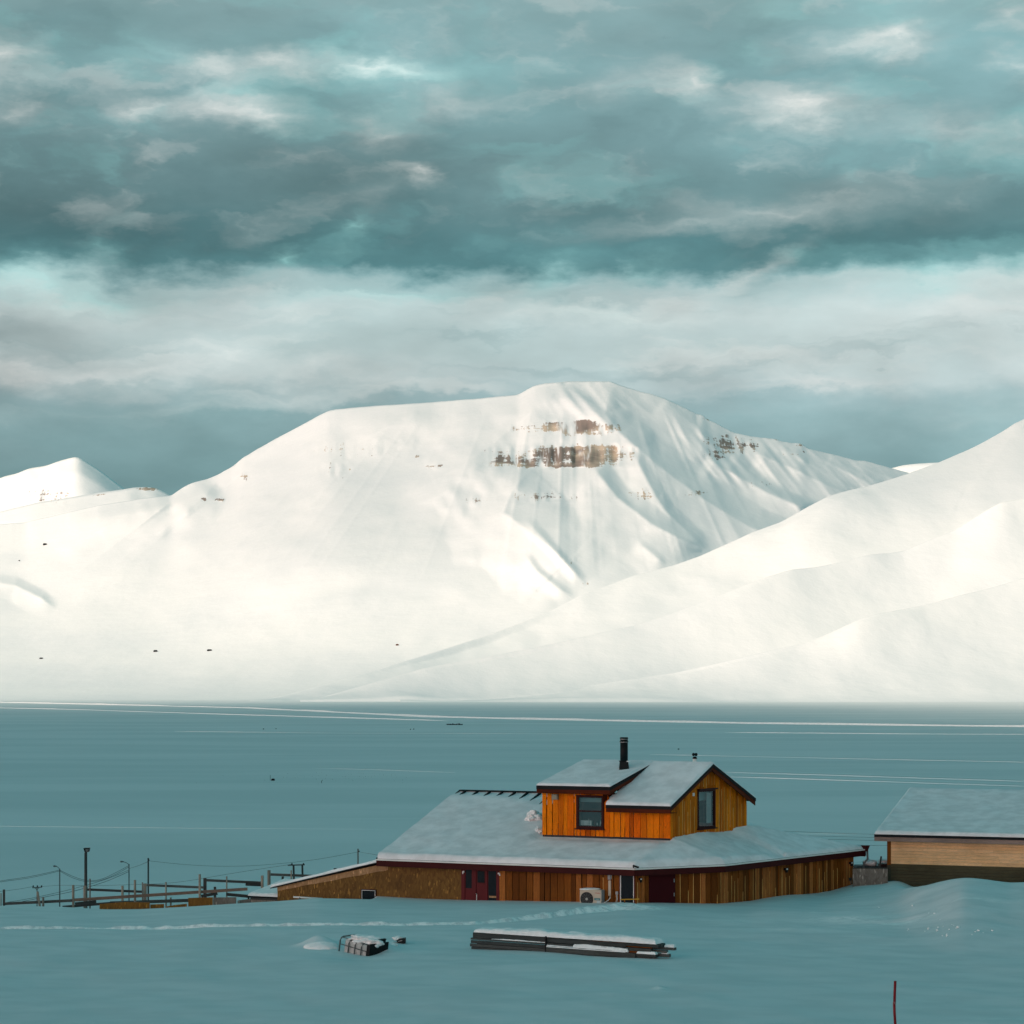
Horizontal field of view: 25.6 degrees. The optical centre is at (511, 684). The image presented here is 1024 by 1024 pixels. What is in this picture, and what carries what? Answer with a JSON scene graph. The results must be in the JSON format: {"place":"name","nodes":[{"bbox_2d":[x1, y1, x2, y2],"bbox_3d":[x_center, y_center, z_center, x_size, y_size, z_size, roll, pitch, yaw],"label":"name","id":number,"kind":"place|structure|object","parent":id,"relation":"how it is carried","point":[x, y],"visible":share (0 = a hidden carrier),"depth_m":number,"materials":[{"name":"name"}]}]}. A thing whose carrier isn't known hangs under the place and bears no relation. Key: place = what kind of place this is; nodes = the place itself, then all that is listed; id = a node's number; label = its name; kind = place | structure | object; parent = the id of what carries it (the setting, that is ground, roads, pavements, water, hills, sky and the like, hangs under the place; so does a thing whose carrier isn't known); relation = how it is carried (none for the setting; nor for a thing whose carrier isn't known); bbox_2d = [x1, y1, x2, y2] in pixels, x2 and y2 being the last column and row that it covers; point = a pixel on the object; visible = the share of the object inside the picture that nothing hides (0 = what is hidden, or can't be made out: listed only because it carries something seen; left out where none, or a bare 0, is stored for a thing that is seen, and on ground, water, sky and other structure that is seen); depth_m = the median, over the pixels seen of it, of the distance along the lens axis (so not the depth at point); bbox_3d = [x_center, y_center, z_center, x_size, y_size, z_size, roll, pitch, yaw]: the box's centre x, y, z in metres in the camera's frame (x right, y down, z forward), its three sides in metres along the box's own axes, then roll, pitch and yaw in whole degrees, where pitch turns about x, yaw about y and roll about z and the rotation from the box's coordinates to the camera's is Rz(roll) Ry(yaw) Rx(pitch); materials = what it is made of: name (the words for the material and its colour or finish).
{"place":"outdoors","nodes":[
{"label":"outdoors","id":0,"kind":"place"},
{"bbox_2d":[0,457,123,511],"bbox_3d":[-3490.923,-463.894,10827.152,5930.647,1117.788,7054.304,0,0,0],"label":"mountain","id":1,"kind":"structure","parent":0,"point":[70,477],"depth_m":9940.46,"materials":[{"name":"white snow"}]},
{"bbox_2d":[0,487,169,523],"bbox_3d":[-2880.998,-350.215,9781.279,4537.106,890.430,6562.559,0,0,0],"label":"mountain","id":2,"kind":"structure","parent":0,"point":[33,511],"depth_m":8987.85,"materials":[{"name":"white snow"}]},
{"bbox_2d":[0,381,907,699],"bbox_3d":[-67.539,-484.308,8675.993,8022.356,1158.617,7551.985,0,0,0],"label":"mountain","id":3,"kind":"structure","parent":0,"point":[332,547],"depth_m":7271.33,"materials":[{"name":"white snow"}]},
{"bbox_2d":[0,700,1023,1023],"bbox_3d":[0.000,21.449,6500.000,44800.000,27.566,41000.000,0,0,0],"label":"snow ground","id":4,"kind":"structure","parent":0,"point":[134,784],"depth_m":393.22,"materials":[{"name":"white snow"}]},
{"bbox_2d":[3,889,4,905],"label":"fence post","id":5,"kind":"object","parent":4,"relation":"on","point":[3,897],"visible":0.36,"depth_m":97.56,"materials":[{"name":"grey wood"}]},
{"bbox_2d":[53,865,59,906],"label":"street lamp","id":6,"kind":"object","parent":4,"relation":"on","point":[59,883],"visible":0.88,"depth_m":329.93,"materials":[{"name":"grey metal"}]},
{"bbox_2d":[83,848,89,907],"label":"floodlight pole","id":7,"kind":"object","parent":4,"relation":"on","point":[86,850],"visible":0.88,"depth_m":98.93,"materials":[{"name":"black metal"}]},
{"bbox_2d":[87,879,146,908],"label":"rail fence","id":8,"kind":"object","parent":4,"relation":"on","point":[142,891],"visible":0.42,"depth_m":100.48,"materials":[{"name":"wood"}]},
{"bbox_2d":[99,902,149,908],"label":"chipboard panel","id":9,"kind":"object","parent":4,"relation":"on","point":[132,905],"visible":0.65,"depth_m":96.00,"materials":[{"name":"brown wood"}]},
{"bbox_2d":[120,861,129,900],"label":"street lamp","id":10,"kind":"object","parent":4,"relation":"on","point":[128,878],"visible":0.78,"depth_m":329.97,"materials":[{"name":"grey metal"}]},
{"bbox_2d":[11,870,127,901],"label":"power cable","id":11,"kind":"object","parent":10,"relation":"attached to","point":[69,889],"visible":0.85,"depth_m":310.19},
{"bbox_2d":[22,871,128,901],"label":"power cable","id":12,"kind":"object","parent":10,"relation":"attached to","point":[76,890],"visible":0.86,"depth_m":312.08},
{"bbox_2d":[60,867,127,881],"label":"power cable","id":13,"kind":"object","parent":10,"relation":"attached to","point":[93,881],"visible":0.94,"depth_m":329.98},
{"bbox_2d":[5,874,247,907],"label":"rail fence","id":14,"kind":"object","parent":4,"relation":"on","point":[74,899],"visible":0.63,"depth_m":96.89,"materials":[{"name":"brown wood"}]},
{"bbox_2d":[147,858,148,899],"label":"utility pole","id":15,"kind":"object","parent":4,"relation":"on","point":[147,877],"visible":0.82,"depth_m":199.95,"materials":[{"name":"brown wood"}]},
{"bbox_2d":[154,852,355,865],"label":"power cable","id":16,"kind":"object","parent":15,"relation":"attached to","point":[267,864],"visible":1,"depth_m":199.99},
{"bbox_2d":[62,887,249,906],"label":"rail fence","id":17,"kind":"object","parent":4,"relation":"on","point":[94,903],"visible":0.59,"depth_m":98.18,"materials":[{"name":"brown wood"}]},
{"bbox_2d":[150,904,163,908],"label":"chipboard panel","id":18,"kind":"object","parent":4,"relation":"on","point":[156,906],"visible":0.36,"depth_m":96.10,"materials":[{"name":"brown wood"}]},
{"bbox_2d":[166,904,186,907],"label":"chipboard panel","id":19,"kind":"object","parent":4,"relation":"on","point":[182,905],"visible":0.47,"depth_m":96.00,"materials":[{"name":"brown wood"}]},
{"bbox_2d":[188,897,212,906],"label":"chipboard panel","id":20,"kind":"object","parent":4,"relation":"on","point":[203,901],"visible":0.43,"depth_m":95.90,"materials":[{"name":"brown wood"}]},
{"bbox_2d":[147,876,260,907],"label":"rail fence","id":21,"kind":"object","parent":4,"relation":"on","point":[247,883],"visible":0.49,"depth_m":102.98,"materials":[{"name":"brown wood"}]},
{"bbox_2d":[213,897,235,904],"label":"chipboard panel","id":22,"kind":"object","parent":4,"relation":"on","point":[223,900],"visible":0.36,"depth_m":95.95,"materials":[{"name":"grey wood"}]},
{"bbox_2d":[237,899,250,902],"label":"chipboard panel","id":23,"kind":"object","parent":4,"relation":"on","point":[245,901],"visible":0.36,"depth_m":96.40,"materials":[{"name":"grey wood"}]},
{"bbox_2d":[261,875,263,887],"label":"fence post","id":24,"kind":"object","parent":4,"relation":"on","point":[262,881],"visible":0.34,"depth_m":101.45,"materials":[{"name":"wood"}]},
{"bbox_2d":[248,878,292,902],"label":"garden shed","id":25,"kind":"structure","parent":4,"relation":"on","point":[266,894],"depth_m":98.41,"materials":[{"name":"white"}]},
{"bbox_2d":[267,870,309,885],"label":"rail fence","id":26,"kind":"object","parent":4,"relation":"on","point":[270,874],"visible":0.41,"depth_m":107.98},
{"bbox_2d":[288,863,304,878],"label":"utility pole","id":27,"kind":"object","parent":4,"relation":"on","point":[293,865],"visible":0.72,"depth_m":249.93,"materials":[{"name":"brown wood"}]},
{"bbox_2d":[42,864,290,886],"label":"power cable","id":28,"kind":"object","parent":27,"relation":"attached to","point":[173,882],"visible":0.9,"depth_m":262.78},
{"bbox_2d":[293,896,314,899],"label":"pipe","id":29,"kind":"object","parent":4,"relation":"on","point":[303,897],"visible":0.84,"depth_m":94.24,"materials":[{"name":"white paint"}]},
{"bbox_2d":[303,941,337,948],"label":"snow lump","id":30,"kind":"object","parent":4,"relation":"on","point":[321,945],"visible":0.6,"depth_m":76.16,"materials":[{"name":"white snow"}]},
{"bbox_2d":[357,849,359,863],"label":"utility pole","id":31,"kind":"object","parent":4,"relation":"on","point":[358,851],"visible":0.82,"depth_m":199.96,"materials":[{"name":"brown wood"}]},
{"bbox_2d":[338,934,388,955],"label":"tarp-covered strapped pile","id":32,"kind":"object","parent":4,"relation":"on","point":[365,945],"visible":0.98,"depth_m":75.30,"materials":[{"name":"plastic"}]},
{"bbox_2d":[386,940,397,945],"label":"snow lump","id":33,"kind":"object","parent":4,"relation":"on","point":[392,943],"visible":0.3,"depth_m":76.46,"materials":[{"name":"white snow"}]},
{"bbox_2d":[392,936,405,942],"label":"plastic crate","id":34,"kind":"object","parent":4,"relation":"on","point":[400,939],"visible":1,"depth_m":77.49,"materials":[{"name":"plastic"}]},
{"bbox_2d":[471,947,624,957],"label":"plank","id":35,"kind":"object","parent":4,"relation":"on","point":[482,948],"visible":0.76,"depth_m":75.68,"materials":[{"name":"brown wood"}]},
{"bbox_2d":[470,943,544,951],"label":"plank","id":36,"kind":"object","parent":35,"relation":"on","point":[508,947],"visible":1,"depth_m":75.52,"materials":[{"name":"wood"}]},
{"bbox_2d":[471,940,544,947],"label":"plank","id":37,"kind":"object","parent":36,"relation":"on","point":[507,944],"visible":1,"depth_m":75.53,"materials":[{"name":"wood"}]},
{"bbox_2d":[479,940,647,957],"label":"plank","id":38,"kind":"object","parent":35,"relation":"on","point":[544,948],"visible":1,"depth_m":75.23,"materials":[{"name":"grey wood"}]},
{"bbox_2d":[471,937,608,946],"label":"plank","id":39,"kind":"object","parent":38,"relation":"on","point":[548,943],"visible":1,"depth_m":75.25,"materials":[{"name":"grey wood"}]},
{"bbox_2d":[473,932,544,941],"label":"plank","id":40,"kind":"object","parent":39,"relation":"on","point":[505,936],"visible":1,"depth_m":75.59,"materials":[{"name":"grey wood"}]},
{"bbox_2d":[496,939,544,942],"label":"snow layer","id":41,"kind":"object","parent":39,"relation":"on","point":[519,940],"visible":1,"depth_m":75.35,"materials":[{"name":"white snow"}]},
{"bbox_2d":[547,938,625,947],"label":"plank","id":42,"kind":"object","parent":39,"relation":"on","point":[596,943],"visible":1,"depth_m":74.19,"materials":[{"name":"brown wood"}]},
{"bbox_2d":[546,947,635,957],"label":"plank","id":43,"kind":"object","parent":35,"relation":"on","point":[591,952],"visible":1,"depth_m":74.05,"materials":[{"name":"brown wood"}]},
{"bbox_2d":[551,946,611,951],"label":"plank","id":44,"kind":"object","parent":43,"relation":"on","point":[582,948],"visible":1,"depth_m":74.21,"materials":[{"name":"grey wood"}]},
{"bbox_2d":[546,945,624,951],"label":"snow layer","id":45,"kind":"object","parent":44,"relation":"on","point":[582,949],"visible":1,"depth_m":74.29,"materials":[{"name":"white snow"}]},
{"bbox_2d":[573,944,628,951],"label":"snow layer","id":46,"kind":"object","parent":44,"relation":"on","point":[595,947],"visible":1,"depth_m":73.96,"materials":[{"name":"white snow"}]},
{"bbox_2d":[270,737,869,903],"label":"timber house","id":47,"kind":"structure","parent":4,"relation":"on","point":[648,831],"depth_m":94.17,"materials":[{"name":"orange wood"}]},
{"bbox_2d":[361,889,376,898],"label":"window","id":48,"kind":"structure","parent":47,"relation":"in","point":[365,893],"depth_m":95.54,"materials":[{"name":"black glass"}]},
{"bbox_2d":[574,795,604,829],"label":"window","id":49,"kind":"structure","parent":47,"relation":"in","point":[589,808],"depth_m":94.22,"materials":[{"name":"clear glass"}]},
{"bbox_2d":[619,875,634,902],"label":"dark door","id":50,"kind":"structure","parent":47,"relation":"in","point":[626,883],"depth_m":90.56,"materials":[{"name":"black glass"}]},
{"bbox_2d":[649,874,674,902],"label":"maroon door","id":51,"kind":"structure","parent":47,"relation":"in","point":[661,887],"depth_m":91.01,"materials":[{"name":"paint"}]},
{"bbox_2d":[697,788,717,829],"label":"window","id":52,"kind":"structure","parent":47,"relation":"in","point":[706,798],"depth_m":95.31,"materials":[{"name":"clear glass"}]},
{"bbox_2d":[620,898,638,903],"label":"bench","id":53,"kind":"object","parent":4,"relation":"on","point":[631,899],"visible":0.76,"depth_m":89.84,"materials":[{"name":"yellow paint"}]},
{"bbox_2d":[636,954,657,957],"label":"plank","id":54,"kind":"object","parent":4,"relation":"on","point":[647,955],"visible":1,"depth_m":73.11,"materials":[{"name":"brown wood"}]},
{"bbox_2d":[636,951,657,954],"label":"snow layer","id":55,"kind":"object","parent":54,"relation":"on","point":[651,952],"visible":1,"depth_m":73.11,"materials":[{"name":"white snow"}]},
{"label":"plank","id":56,"kind":"object","parent":54,"relation":"on","visible":0},
{"bbox_2d":[628,947,652,951],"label":"plank","id":57,"kind":"object","parent":56,"relation":"on","point":[640,949],"visible":1,"depth_m":73.24,"materials":[{"name":"wood"}]},
{"bbox_2d":[626,943,659,947],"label":"plank","id":58,"kind":"object","parent":57,"relation":"on","point":[645,945],"visible":1,"depth_m":73.21,"materials":[{"name":"grey wood"}]},
{"bbox_2d":[592,940,651,947],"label":"plank","id":59,"kind":"object","parent":58,"relation":"on","point":[625,942],"visible":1,"depth_m":73.58,"materials":[{"name":"wood"}]},
{"bbox_2d":[658,953,670,956],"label":"plank","id":60,"kind":"object","parent":4,"relation":"on","point":[663,955],"visible":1,"depth_m":73.16,"materials":[{"name":"wood"}]},
{"bbox_2d":[609,946,667,952],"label":"plank","id":61,"kind":"object","parent":60,"relation":"on","point":[660,951],"visible":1,"depth_m":73.19,"materials":[{"name":"wood"}]},
{"bbox_2d":[653,947,675,950],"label":"plank","id":62,"kind":"object","parent":61,"relation":"on","point":[665,948],"visible":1,"depth_m":73.26,"materials":[{"name":"brown wood"}]},
{"bbox_2d":[477,932,664,946],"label":"plank","id":63,"kind":"object","parent":62,"relation":"on","point":[662,944],"visible":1,"depth_m":74.62,"materials":[{"name":"wood"}]},
{"bbox_2d":[474,927,663,943],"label":"snow layer","id":64,"kind":"object","parent":63,"relation":"on","point":[577,935],"visible":1,"depth_m":74.62,"materials":[{"name":"white snow"}]},
{"bbox_2d":[664,944,675,947],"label":"snow layer","id":65,"kind":"object","parent":62,"relation":"on","point":[671,945],"visible":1,"depth_m":73.21,"materials":[{"name":"white snow"}]},
{"bbox_2d":[854,859,878,867],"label":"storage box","id":66,"kind":"object","parent":4,"relation":"on","point":[869,863],"visible":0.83,"depth_m":101.17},
{"bbox_2d":[853,868,887,886],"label":"panel fence","id":67,"kind":"object","parent":4,"relation":"on","point":[868,876],"visible":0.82,"depth_m":99.33,"materials":[{"name":"grey metal"}]},
{"bbox_2d":[877,859,886,867],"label":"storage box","id":68,"kind":"object","parent":4,"relation":"on","point":[883,863],"visible":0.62,"depth_m":101.71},
{"bbox_2d":[893,981,896,1023],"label":"marker stake","id":69,"kind":"object","parent":4,"relation":"on","point":[894,1002],"visible":1,"depth_m":58.97,"materials":[{"name":"red paint"}]},
{"bbox_2d":[874,787,1023,886],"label":"garage","id":70,"kind":"structure","parent":4,"relation":"on","point":[932,835],"depth_m":99.69,"materials":[{"name":"beige wood"}]},
{"bbox_2d":[0,702,1023,828],"bbox_3d":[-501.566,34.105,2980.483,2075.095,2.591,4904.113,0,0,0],"label":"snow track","id":71,"kind":"structure","parent":0,"point":[524,718],"depth_m":2089.30,"materials":[{"name":"white snow"}]},
{"bbox_2d":[0,0,1023,494],"label":"sky","id":72,"kind":"structure","parent":0,"point":[227,227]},
{"bbox_2d":[250,419,1023,700],"bbox_3d":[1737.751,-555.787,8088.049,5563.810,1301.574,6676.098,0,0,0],"label":"mountain","id":73,"kind":"structure","parent":0,"point":[909,510],"depth_m":6319.67,"materials":[{"name":"white snow"}]},
{"bbox_2d":[300,498,1023,701],"bbox_3d":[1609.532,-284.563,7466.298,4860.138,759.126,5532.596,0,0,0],"label":"mountain","id":74,"kind":"structure","parent":0,"point":[981,551],"depth_m":5272.12,"materials":[{"name":"white snow"}]},
{"bbox_2d":[400,578,1023,701],"bbox_3d":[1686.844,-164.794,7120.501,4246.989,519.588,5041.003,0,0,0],"label":"foothill","id":75,"kind":"structure","parent":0,"point":[968,647],"depth_m":4912.00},
{"bbox_2d":[893,463,935,472],"bbox_3d":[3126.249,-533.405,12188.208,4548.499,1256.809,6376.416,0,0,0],"label":"mountain","id":76,"kind":"structure","parent":0,"point":[909,468],"depth_m":11482.18,"materials":[{"name":"white snow"}]}
]}

